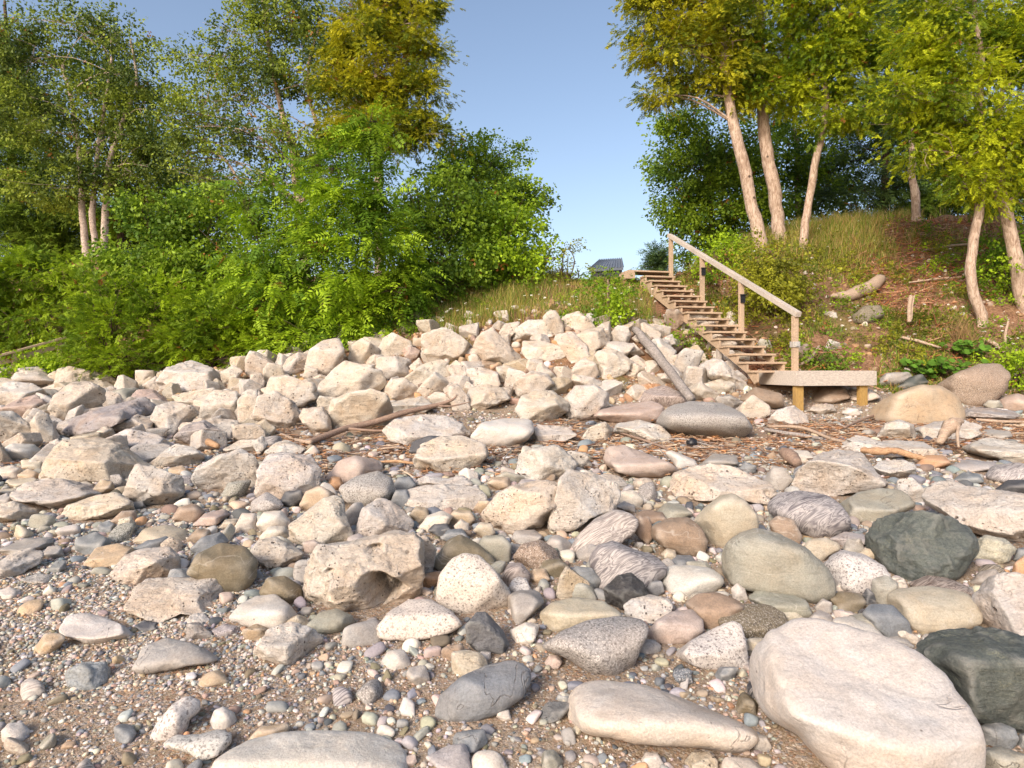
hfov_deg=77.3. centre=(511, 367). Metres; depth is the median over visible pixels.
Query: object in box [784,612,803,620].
cobble
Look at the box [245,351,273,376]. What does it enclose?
cobble
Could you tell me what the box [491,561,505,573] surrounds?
cobble
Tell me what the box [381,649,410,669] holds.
cobble
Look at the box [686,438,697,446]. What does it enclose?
pebble
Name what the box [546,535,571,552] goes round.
cobble
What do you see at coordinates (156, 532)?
boulder
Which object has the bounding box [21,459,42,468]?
cobble
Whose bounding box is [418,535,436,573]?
cobble
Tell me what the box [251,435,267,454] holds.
cobble
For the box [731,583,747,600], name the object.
cobble
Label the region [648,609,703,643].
boulder
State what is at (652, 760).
cobble
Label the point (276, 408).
boulder
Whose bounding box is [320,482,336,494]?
cobble
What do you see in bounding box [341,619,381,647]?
cobble
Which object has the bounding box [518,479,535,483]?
cobble
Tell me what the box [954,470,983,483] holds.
cobble
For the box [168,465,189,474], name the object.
cobble
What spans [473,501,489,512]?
cobble
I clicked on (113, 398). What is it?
boulder
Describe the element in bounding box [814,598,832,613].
cobble
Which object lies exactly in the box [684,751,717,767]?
cobble
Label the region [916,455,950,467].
cobble
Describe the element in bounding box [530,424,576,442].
boulder
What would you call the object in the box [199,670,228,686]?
cobble
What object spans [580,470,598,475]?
cobble
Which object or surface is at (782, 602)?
boulder
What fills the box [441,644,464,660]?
cobble
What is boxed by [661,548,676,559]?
cobble
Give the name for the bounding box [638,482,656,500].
cobble
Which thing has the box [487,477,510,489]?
cobble
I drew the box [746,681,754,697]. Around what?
cobble
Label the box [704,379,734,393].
cobble
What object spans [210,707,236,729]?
cobble
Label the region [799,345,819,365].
dead branch
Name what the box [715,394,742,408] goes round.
cobble
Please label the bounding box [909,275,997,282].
dead branch
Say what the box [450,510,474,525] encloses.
cobble
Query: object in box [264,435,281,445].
cobble
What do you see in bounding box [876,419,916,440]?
cobble
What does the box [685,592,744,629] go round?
boulder
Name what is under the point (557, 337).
boulder
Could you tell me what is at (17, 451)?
boulder
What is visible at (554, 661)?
cobble
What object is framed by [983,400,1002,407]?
cobble
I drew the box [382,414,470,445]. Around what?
boulder
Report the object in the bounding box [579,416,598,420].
driftwood stick
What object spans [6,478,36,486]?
cobble
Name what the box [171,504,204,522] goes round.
cobble
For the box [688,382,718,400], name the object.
cobble
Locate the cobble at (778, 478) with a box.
[763,466,792,490]
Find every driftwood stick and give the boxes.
[381,446,404,449]
[381,460,412,464]
[499,446,530,467]
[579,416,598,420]
[619,433,669,450]
[643,438,755,448]
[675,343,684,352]
[764,428,823,439]
[767,425,843,441]
[844,415,873,427]
[976,418,1023,422]
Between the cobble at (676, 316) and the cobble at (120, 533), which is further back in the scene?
the cobble at (676, 316)
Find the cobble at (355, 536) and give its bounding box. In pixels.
[347,533,363,540]
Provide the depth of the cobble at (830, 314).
13.86 m
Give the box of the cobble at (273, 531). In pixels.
[259,526,288,539]
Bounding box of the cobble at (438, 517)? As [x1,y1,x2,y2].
[419,511,452,531]
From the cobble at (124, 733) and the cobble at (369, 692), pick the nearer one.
the cobble at (124, 733)
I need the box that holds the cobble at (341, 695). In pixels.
[332,686,352,705]
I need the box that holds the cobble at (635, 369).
[626,363,644,376]
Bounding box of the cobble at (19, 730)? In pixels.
[1,722,29,741]
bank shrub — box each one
[665,318,712,349]
[679,224,775,288]
[709,226,843,322]
[780,323,858,370]
[949,218,1023,302]
[972,334,1023,392]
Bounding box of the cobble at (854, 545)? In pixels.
[843,539,863,552]
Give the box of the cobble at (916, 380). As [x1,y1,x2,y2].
[897,374,927,389]
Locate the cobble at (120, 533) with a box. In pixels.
[108,523,134,542]
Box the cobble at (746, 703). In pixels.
[736,692,757,715]
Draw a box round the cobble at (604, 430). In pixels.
[581,422,612,441]
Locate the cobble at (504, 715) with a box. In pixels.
[496,709,511,720]
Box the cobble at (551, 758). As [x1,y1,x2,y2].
[541,750,562,767]
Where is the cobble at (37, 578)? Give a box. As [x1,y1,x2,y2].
[21,573,53,583]
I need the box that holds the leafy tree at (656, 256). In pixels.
[629,241,684,279]
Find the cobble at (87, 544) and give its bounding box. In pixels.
[75,532,110,554]
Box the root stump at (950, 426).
[936,417,963,447]
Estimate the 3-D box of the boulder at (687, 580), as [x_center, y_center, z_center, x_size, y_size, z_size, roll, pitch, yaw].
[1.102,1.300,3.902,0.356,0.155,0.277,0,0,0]
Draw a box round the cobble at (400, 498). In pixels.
[391,489,408,506]
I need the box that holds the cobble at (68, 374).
[53,366,92,383]
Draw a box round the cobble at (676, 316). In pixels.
[664,309,683,329]
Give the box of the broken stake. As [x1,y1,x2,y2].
[907,295,914,321]
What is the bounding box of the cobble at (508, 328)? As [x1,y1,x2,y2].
[499,322,519,336]
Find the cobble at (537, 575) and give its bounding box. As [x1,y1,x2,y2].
[530,569,549,582]
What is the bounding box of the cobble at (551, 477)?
[546,474,555,480]
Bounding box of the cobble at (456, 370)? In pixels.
[446,365,466,375]
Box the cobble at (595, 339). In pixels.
[577,327,610,350]
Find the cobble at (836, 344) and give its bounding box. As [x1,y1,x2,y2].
[825,339,840,350]
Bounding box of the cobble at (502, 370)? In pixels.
[496,365,516,381]
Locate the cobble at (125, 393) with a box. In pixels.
[112,388,137,399]
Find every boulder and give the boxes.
[0,378,12,382]
[0,381,49,404]
[0,395,47,416]
[0,411,30,441]
[0,446,11,463]
[0,501,39,521]
[0,537,53,554]
[0,547,43,578]
[1,432,42,447]
[5,443,40,459]
[9,478,101,508]
[11,367,53,385]
[22,409,49,417]
[25,419,57,425]
[26,408,61,421]
[28,443,55,461]
[35,392,51,402]
[37,402,49,409]
[39,437,150,481]
[42,381,63,388]
[44,389,57,395]
[47,371,55,385]
[47,381,105,420]
[54,382,71,387]
[55,415,79,434]
[59,613,132,643]
[60,397,155,435]
[61,492,134,519]
[65,405,85,419]
[65,661,110,690]
[70,432,104,438]
[83,407,100,413]
[83,543,134,567]
[89,379,102,383]
[92,371,115,384]
[97,381,113,387]
[102,390,122,406]
[104,386,115,391]
[106,435,128,446]
[107,429,173,447]
[109,547,180,583]
[114,375,138,389]
[114,414,154,431]
[120,396,136,402]
[122,464,184,504]
[123,577,223,623]
[130,424,146,431]
[130,443,169,461]
[131,389,167,400]
[132,638,217,673]
[133,525,188,543]
[135,370,158,382]
[135,536,168,549]
[138,376,152,388]
[146,428,168,436]
[149,444,204,466]
[150,399,168,405]
[150,401,198,435]
[150,696,200,740]
[155,360,220,392]
[162,382,181,398]
[163,729,231,760]
[171,388,215,404]
[173,420,221,444]
[178,422,193,431]
[187,543,257,591]
[190,430,227,450]
[190,532,228,553]
[191,449,258,488]
[192,418,204,421]
[193,394,208,406]
[198,390,237,418]
[203,380,219,389]
[205,418,238,439]
[211,408,236,419]
[211,730,407,767]
[214,378,225,389]
[216,354,240,367]
[223,439,266,451]
[227,377,244,388]
[229,594,297,627]
[230,356,245,371]
[230,383,238,392]
[231,423,265,441]
[238,379,263,394]
[239,418,257,423]
[250,537,303,568]
[251,390,300,427]
[253,621,323,664]
[254,452,321,498]
[255,419,275,436]
[257,350,276,362]
[259,576,302,603]
[264,374,317,407]
[264,440,305,453]
[275,353,287,365]
[288,495,353,545]
[292,347,304,353]
[302,530,424,610]
[303,378,323,396]
[307,608,354,633]
[313,374,325,378]
[317,360,386,396]
[326,455,381,483]
[327,388,393,428]
[334,324,357,344]
[339,471,395,506]
[348,340,357,351]
[354,499,413,536]
[362,364,375,368]
[363,337,381,346]
[366,354,382,363]
[374,329,386,338]
[376,599,461,640]
[382,376,398,393]
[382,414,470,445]
[391,396,432,414]
[404,359,448,387]
[404,484,487,510]
[406,312,422,326]
[413,435,488,471]
[415,475,472,485]
[416,319,439,332]
[421,327,472,362]
[426,743,470,767]
[434,534,495,570]
[435,660,530,721]
[436,553,510,613]
[443,375,469,392]
[445,322,458,331]
[450,360,460,364]
[459,322,478,337]
[461,361,483,369]
[463,381,473,393]
[465,612,508,654]
[467,384,511,409]
[470,418,533,447]
[472,331,520,363]
[481,480,557,532]
[492,320,505,329]
[493,310,508,321]
[501,334,510,345]
[502,386,513,396]
[503,358,527,371]
[504,368,525,386]
[513,371,554,396]
[513,540,559,569]
[514,445,577,479]
[515,390,569,422]
[521,341,565,360]
[526,358,542,370]
[530,333,549,341]
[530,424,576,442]
[540,597,621,631]
[543,616,648,675]
[547,469,620,532]
[550,377,573,393]
[553,332,576,340]
[553,366,572,378]
[564,384,609,418]
[567,680,758,752]
[571,374,601,385]
[571,510,638,552]
[586,313,593,323]
[586,348,598,370]
[589,541,666,589]
[593,401,663,422]
[594,315,608,325]
[594,347,634,378]
[596,321,611,340]
[600,379,622,395]
[601,341,634,355]
[603,445,678,477]
[603,572,648,609]
[613,323,633,330]
[613,420,670,441]
[623,594,674,623]
[626,384,645,399]
[627,319,646,328]
[637,371,665,385]
[638,386,686,406]
[640,322,660,337]
[645,360,659,373]
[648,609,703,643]
[650,324,671,337]
[651,517,707,555]
[652,318,662,324]
[656,401,752,437]
[658,503,691,517]
[661,364,682,382]
[662,565,723,595]
[664,355,676,364]
[669,463,776,504]
[676,621,748,669]
[682,365,707,386]
[685,315,705,328]
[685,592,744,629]
[690,345,707,362]
[691,321,714,334]
[694,494,758,547]
[699,358,747,389]
[701,454,738,465]
[706,334,736,349]
[711,350,734,360]
[718,604,787,638]
[721,528,835,602]
[724,311,737,322]
[725,360,741,370]
[734,337,748,349]
[734,350,749,361]
[734,370,747,381]
[740,387,783,408]
[748,591,811,617]
[749,618,985,767]
[767,405,808,424]
[767,491,850,537]
[776,450,812,463]
[790,449,888,495]
[812,386,849,403]
[824,550,890,593]
[830,532,864,545]
[832,616,881,634]
[840,488,915,522]
[848,388,879,401]
[849,613,875,627]
[862,604,911,636]
[865,510,979,581]
[869,384,965,423]
[873,459,915,477]
[879,372,911,386]
[887,586,982,632]
[909,575,973,596]
[915,420,982,440]
[916,626,1023,733]
[921,480,1023,541]
[937,363,1010,405]
[950,460,996,471]
[962,437,1023,462]
[965,407,1019,419]
[971,572,1023,635]
[974,535,1016,563]
[981,723,1018,748]
[982,429,1012,438]
[985,463,1023,483]
[985,746,1023,767]
[996,480,1023,492]
[998,393,1023,411]
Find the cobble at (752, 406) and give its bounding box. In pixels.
[736,395,770,418]
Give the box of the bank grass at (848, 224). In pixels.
[673,204,1021,279]
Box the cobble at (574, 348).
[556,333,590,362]
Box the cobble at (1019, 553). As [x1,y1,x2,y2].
[1013,548,1023,560]
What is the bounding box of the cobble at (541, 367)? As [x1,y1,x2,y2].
[535,362,555,377]
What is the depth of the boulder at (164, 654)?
2.98 m
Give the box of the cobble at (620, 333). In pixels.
[611,325,631,342]
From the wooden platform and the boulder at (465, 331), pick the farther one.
the boulder at (465, 331)
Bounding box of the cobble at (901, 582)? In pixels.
[891,576,907,587]
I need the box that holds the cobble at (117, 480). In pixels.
[110,474,125,487]
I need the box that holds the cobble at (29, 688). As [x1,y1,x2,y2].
[20,679,44,699]
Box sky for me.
[0,0,1023,278]
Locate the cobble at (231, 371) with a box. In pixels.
[220,365,242,383]
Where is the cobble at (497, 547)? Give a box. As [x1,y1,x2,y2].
[478,535,511,562]
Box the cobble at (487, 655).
[480,651,490,660]
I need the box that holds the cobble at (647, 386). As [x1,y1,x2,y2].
[640,383,660,389]
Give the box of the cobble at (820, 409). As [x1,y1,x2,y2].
[806,404,836,414]
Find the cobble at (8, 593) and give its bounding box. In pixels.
[0,587,20,598]
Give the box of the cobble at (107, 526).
[98,520,115,532]
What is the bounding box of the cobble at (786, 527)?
[768,515,801,543]
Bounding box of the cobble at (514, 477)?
[496,471,524,481]
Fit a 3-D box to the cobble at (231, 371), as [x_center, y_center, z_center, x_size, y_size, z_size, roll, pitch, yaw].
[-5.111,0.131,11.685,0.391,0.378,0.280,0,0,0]
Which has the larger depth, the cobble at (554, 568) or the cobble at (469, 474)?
the cobble at (469, 474)
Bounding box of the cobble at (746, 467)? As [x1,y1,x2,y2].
[739,462,756,473]
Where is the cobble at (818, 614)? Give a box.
[808,610,832,621]
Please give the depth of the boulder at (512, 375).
10.93 m
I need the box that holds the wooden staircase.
[619,233,801,383]
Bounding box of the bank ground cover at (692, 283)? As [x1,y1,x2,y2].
[659,238,1023,394]
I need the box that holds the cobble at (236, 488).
[221,480,250,497]
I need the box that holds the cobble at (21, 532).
[14,525,33,538]
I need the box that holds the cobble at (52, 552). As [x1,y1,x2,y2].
[44,546,63,558]
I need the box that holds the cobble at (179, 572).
[168,568,189,576]
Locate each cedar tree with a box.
[603,0,788,254]
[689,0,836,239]
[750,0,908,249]
[855,0,1023,327]
[957,0,1023,313]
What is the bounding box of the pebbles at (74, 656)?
[0,508,1021,767]
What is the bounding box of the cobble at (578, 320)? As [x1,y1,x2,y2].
[561,311,595,331]
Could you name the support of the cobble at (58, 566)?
on the ground at (796, 753)
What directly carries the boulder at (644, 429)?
on the ground at (796, 753)
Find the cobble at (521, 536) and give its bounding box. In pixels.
[511,530,541,543]
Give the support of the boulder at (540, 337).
on the ground at (796, 753)
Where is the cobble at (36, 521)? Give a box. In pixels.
[28,514,54,528]
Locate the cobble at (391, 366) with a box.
[375,356,410,379]
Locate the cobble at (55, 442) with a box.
[49,439,60,444]
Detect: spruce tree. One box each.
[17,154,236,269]
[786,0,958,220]
[874,76,1023,223]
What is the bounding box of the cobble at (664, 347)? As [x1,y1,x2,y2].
[645,337,676,358]
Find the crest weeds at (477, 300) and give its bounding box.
[293,282,665,352]
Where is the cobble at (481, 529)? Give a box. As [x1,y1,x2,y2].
[473,522,494,536]
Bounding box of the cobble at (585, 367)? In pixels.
[572,358,599,377]
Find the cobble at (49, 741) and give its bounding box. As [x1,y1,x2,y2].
[39,733,56,750]
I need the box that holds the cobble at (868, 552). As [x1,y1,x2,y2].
[859,548,874,558]
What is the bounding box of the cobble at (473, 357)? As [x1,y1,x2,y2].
[468,353,480,361]
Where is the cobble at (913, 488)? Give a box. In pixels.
[894,477,924,501]
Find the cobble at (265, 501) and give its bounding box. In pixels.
[251,492,283,512]
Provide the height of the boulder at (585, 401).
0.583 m
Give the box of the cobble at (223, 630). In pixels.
[212,624,237,636]
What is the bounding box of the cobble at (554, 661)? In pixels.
[545,655,562,668]
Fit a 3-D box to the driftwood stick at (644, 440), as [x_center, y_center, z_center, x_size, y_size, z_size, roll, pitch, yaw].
[1.682,0.941,7.913,0.173,0.159,1.872,0,0,-12]
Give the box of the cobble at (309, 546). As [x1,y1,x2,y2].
[302,539,320,553]
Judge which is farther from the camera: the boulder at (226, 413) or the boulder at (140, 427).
the boulder at (226, 413)
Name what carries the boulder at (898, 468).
on the ground at (796, 753)
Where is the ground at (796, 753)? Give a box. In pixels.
[0,215,1023,767]
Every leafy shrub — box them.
[38,179,268,339]
[375,156,511,308]
[440,176,567,294]
[522,237,597,283]
[569,266,652,327]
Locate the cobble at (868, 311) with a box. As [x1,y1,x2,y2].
[852,305,883,323]
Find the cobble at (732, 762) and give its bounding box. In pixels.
[721,757,761,767]
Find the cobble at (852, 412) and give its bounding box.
[842,408,860,416]
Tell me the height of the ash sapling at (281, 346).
2.041 m
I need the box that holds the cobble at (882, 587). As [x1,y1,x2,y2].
[871,575,898,603]
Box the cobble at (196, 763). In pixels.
[187,759,201,767]
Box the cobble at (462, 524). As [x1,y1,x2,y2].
[454,519,468,529]
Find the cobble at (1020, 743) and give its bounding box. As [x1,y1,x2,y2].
[1017,733,1023,748]
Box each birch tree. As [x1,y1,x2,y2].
[0,0,111,275]
[0,0,192,260]
[38,40,201,256]
[144,0,365,283]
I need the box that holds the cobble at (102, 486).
[93,479,114,493]
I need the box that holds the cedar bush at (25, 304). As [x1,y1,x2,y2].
[0,235,119,359]
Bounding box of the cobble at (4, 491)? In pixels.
[0,488,16,494]
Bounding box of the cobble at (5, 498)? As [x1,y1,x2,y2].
[0,493,12,503]
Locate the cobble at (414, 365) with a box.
[409,358,421,370]
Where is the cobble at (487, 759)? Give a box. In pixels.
[470,750,507,767]
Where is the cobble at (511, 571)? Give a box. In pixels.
[502,563,530,586]
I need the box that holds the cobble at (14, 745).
[4,737,28,753]
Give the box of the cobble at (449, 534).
[441,528,467,541]
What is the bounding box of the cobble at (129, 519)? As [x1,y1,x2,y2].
[117,516,135,531]
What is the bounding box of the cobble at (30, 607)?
[17,599,43,614]
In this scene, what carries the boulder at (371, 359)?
on the ground at (796, 753)
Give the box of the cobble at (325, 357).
[304,338,343,375]
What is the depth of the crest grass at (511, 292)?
14.27 m
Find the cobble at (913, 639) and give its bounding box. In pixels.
[898,631,919,643]
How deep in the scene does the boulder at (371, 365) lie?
11.70 m
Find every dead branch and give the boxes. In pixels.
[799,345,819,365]
[901,336,940,348]
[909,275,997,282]
[921,243,967,251]
[979,336,1017,370]
[1004,321,1008,349]
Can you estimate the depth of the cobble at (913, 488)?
5.58 m
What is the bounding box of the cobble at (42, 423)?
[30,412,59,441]
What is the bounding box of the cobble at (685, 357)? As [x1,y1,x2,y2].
[674,348,703,373]
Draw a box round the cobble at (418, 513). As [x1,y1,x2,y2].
[409,506,428,521]
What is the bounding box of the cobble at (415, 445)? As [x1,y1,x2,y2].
[409,436,438,453]
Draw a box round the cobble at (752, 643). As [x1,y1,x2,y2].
[747,637,762,650]
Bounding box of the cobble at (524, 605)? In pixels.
[508,590,543,623]
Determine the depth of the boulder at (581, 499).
4.88 m
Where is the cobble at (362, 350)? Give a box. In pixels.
[348,338,379,363]
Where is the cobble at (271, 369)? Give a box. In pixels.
[263,363,284,384]
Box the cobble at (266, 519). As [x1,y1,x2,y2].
[256,510,289,530]
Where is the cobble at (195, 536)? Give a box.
[187,528,210,543]
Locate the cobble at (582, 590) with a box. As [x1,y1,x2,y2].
[572,583,596,599]
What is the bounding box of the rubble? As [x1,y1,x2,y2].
[157,299,760,406]
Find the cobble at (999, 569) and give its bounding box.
[978,564,1005,572]
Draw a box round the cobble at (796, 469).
[793,464,803,474]
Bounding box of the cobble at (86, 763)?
[76,758,94,767]
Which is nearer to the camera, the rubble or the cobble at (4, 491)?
the cobble at (4, 491)
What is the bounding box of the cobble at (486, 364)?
[481,360,500,368]
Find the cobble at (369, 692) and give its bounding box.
[356,679,382,704]
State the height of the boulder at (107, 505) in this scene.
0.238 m
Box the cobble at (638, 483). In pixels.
[633,478,654,487]
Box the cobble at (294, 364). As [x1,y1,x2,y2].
[282,352,307,374]
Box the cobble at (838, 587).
[836,584,842,590]
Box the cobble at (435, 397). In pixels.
[427,392,450,408]
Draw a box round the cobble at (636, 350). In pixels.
[630,343,643,355]
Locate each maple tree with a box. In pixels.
[633,94,803,268]
[689,98,877,249]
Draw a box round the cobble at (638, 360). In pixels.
[630,355,645,367]
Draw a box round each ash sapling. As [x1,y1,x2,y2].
[182,163,355,353]
[226,296,413,368]
[268,92,457,342]
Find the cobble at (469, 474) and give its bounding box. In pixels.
[458,468,478,479]
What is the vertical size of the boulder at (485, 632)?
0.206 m
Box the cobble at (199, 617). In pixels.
[185,613,209,623]
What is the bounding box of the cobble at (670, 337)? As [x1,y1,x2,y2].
[661,334,675,345]
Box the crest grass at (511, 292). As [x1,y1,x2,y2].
[296,267,657,350]
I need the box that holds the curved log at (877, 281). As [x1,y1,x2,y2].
[830,274,886,300]
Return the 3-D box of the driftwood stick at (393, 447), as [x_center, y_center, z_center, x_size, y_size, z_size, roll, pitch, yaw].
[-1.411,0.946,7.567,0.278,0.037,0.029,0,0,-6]
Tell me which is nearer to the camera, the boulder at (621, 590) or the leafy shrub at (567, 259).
the boulder at (621, 590)
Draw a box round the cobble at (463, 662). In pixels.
[451,650,487,676]
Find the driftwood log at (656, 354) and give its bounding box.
[632,326,695,400]
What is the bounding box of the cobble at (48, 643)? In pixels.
[35,633,64,654]
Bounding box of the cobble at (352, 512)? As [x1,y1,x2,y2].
[345,502,363,525]
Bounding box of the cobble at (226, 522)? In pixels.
[218,518,237,529]
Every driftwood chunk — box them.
[205,438,220,448]
[860,447,926,459]
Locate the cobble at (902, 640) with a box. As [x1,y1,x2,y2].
[888,636,913,647]
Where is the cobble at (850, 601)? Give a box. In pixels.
[830,591,865,612]
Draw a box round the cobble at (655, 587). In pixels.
[646,580,663,595]
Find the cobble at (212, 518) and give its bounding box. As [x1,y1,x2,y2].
[193,509,229,525]
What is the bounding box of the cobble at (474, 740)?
[453,729,487,753]
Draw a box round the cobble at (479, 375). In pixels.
[466,367,500,385]
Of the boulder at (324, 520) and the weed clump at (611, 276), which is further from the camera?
the weed clump at (611, 276)
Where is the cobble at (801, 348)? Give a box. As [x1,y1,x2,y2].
[799,344,810,360]
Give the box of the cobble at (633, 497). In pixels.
[618,490,643,507]
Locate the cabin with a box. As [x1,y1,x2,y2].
[589,257,623,277]
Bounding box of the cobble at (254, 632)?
[242,624,268,640]
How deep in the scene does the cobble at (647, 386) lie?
10.97 m
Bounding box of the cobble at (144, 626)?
[134,620,157,631]
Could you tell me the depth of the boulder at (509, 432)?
7.82 m
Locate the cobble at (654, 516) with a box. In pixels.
[635,509,666,523]
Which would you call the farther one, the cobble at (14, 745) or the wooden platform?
the wooden platform
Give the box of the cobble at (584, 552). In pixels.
[575,544,595,561]
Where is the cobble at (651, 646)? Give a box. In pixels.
[640,639,660,653]
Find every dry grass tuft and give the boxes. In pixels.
[817,356,850,370]
[934,311,1002,361]
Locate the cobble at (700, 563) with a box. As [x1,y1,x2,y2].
[686,561,711,568]
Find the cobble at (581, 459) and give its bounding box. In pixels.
[567,451,592,468]
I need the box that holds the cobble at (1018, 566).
[1012,556,1023,573]
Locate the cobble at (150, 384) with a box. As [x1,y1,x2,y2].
[142,376,158,390]
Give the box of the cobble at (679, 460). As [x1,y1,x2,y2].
[666,451,697,468]
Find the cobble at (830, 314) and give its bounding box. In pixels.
[824,311,837,317]
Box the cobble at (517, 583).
[508,576,531,592]
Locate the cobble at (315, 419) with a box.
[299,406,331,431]
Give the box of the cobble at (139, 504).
[133,501,145,508]
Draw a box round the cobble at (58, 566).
[47,560,66,572]
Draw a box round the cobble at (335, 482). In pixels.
[328,476,342,489]
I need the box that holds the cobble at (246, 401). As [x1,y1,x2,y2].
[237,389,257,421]
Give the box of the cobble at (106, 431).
[96,426,115,437]
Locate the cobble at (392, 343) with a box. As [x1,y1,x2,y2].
[378,332,412,355]
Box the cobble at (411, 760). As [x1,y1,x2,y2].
[406,754,416,766]
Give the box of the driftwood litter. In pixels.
[0,410,1023,478]
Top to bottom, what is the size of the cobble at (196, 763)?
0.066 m
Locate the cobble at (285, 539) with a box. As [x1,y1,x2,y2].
[277,536,294,545]
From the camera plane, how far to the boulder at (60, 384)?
12.73 m
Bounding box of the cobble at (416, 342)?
[412,338,420,346]
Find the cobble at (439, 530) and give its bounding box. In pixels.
[428,524,450,536]
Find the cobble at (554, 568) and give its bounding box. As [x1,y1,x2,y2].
[539,559,569,577]
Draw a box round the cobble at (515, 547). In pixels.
[511,544,520,553]
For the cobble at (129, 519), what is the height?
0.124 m
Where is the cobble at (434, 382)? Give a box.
[417,372,448,396]
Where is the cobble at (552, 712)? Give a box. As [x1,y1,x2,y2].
[540,701,568,723]
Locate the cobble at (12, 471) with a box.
[0,465,21,478]
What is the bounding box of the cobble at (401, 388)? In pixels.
[388,377,417,399]
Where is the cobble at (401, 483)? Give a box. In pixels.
[394,477,415,489]
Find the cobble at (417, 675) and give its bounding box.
[406,665,429,684]
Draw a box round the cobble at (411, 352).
[402,345,420,359]
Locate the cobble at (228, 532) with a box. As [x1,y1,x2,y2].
[222,523,235,540]
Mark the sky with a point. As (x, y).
(540, 70)
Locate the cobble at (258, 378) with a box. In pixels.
[250,373,264,386]
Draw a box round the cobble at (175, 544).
[160,537,182,552]
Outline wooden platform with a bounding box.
[747,371,876,411]
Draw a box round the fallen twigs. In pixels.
[655,213,1023,393]
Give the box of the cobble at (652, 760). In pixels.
[641,752,663,767]
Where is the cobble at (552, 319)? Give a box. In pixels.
[542,310,564,334]
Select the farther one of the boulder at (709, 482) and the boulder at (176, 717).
the boulder at (709, 482)
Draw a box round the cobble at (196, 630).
[185,622,212,639]
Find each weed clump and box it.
[0,338,66,378]
[0,349,39,375]
[20,348,99,373]
[562,265,658,295]
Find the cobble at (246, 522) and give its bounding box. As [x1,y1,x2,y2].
[235,513,257,532]
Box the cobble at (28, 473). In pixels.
[17,468,38,478]
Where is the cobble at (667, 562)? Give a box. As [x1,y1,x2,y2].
[662,558,674,565]
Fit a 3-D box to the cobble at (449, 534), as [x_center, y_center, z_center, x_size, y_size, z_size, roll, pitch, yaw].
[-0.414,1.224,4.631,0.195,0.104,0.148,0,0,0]
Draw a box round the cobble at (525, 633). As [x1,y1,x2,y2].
[511,622,539,644]
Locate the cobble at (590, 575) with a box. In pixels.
[573,566,600,588]
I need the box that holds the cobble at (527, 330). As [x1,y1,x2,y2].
[511,319,552,340]
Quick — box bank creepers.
[779,213,1022,389]
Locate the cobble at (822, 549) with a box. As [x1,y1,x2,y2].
[804,537,839,560]
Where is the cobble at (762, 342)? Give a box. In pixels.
[756,339,771,349]
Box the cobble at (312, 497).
[299,486,334,509]
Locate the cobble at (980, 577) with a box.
[970,569,998,585]
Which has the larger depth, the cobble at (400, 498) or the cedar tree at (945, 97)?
the cedar tree at (945, 97)
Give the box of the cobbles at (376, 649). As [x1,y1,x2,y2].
[0,387,1023,767]
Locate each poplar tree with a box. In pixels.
[293,0,473,278]
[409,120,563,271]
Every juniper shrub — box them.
[39,261,216,385]
[131,288,291,371]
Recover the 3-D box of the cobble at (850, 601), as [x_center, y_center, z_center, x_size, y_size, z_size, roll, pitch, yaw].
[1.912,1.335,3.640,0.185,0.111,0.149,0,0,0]
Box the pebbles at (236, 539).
[0,360,1023,560]
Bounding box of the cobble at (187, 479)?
[182,475,191,484]
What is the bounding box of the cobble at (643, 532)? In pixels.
[635,516,651,543]
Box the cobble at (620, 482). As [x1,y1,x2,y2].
[598,474,627,488]
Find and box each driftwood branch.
[275,430,312,443]
[307,395,468,444]
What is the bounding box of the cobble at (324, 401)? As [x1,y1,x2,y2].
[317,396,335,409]
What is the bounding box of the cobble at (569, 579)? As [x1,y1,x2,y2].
[556,566,589,599]
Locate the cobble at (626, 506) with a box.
[617,501,635,512]
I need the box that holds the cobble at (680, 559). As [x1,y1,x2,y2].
[672,555,695,564]
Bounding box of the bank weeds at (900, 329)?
[680,226,1023,372]
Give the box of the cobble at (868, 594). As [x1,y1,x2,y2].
[862,588,876,604]
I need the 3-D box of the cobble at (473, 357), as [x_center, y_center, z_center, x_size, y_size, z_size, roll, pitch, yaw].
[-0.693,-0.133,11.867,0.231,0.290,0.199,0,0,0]
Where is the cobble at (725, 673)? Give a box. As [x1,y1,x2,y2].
[715,667,738,680]
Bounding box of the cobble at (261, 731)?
[248,723,289,739]
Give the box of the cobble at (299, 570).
[293,559,307,583]
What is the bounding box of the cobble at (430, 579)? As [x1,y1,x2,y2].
[423,571,440,587]
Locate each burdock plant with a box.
[895,359,938,377]
[899,356,989,376]
[935,339,992,357]
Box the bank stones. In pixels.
[666,250,1022,396]
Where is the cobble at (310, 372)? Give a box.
[302,366,318,378]
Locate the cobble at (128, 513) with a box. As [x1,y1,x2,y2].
[111,510,136,523]
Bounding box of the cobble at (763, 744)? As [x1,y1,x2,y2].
[753,734,771,751]
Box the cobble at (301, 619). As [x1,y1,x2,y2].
[286,615,308,624]
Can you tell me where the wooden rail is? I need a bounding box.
[0,336,65,376]
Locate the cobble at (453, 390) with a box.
[447,384,471,410]
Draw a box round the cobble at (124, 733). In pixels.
[113,724,135,743]
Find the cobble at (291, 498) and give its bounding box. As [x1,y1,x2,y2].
[280,490,303,506]
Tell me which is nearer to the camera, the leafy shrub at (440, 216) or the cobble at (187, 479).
the cobble at (187, 479)
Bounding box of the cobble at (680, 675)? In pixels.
[673,668,692,684]
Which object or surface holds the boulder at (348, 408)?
on the ground at (796, 753)
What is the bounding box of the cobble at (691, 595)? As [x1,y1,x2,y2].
[686,592,700,600]

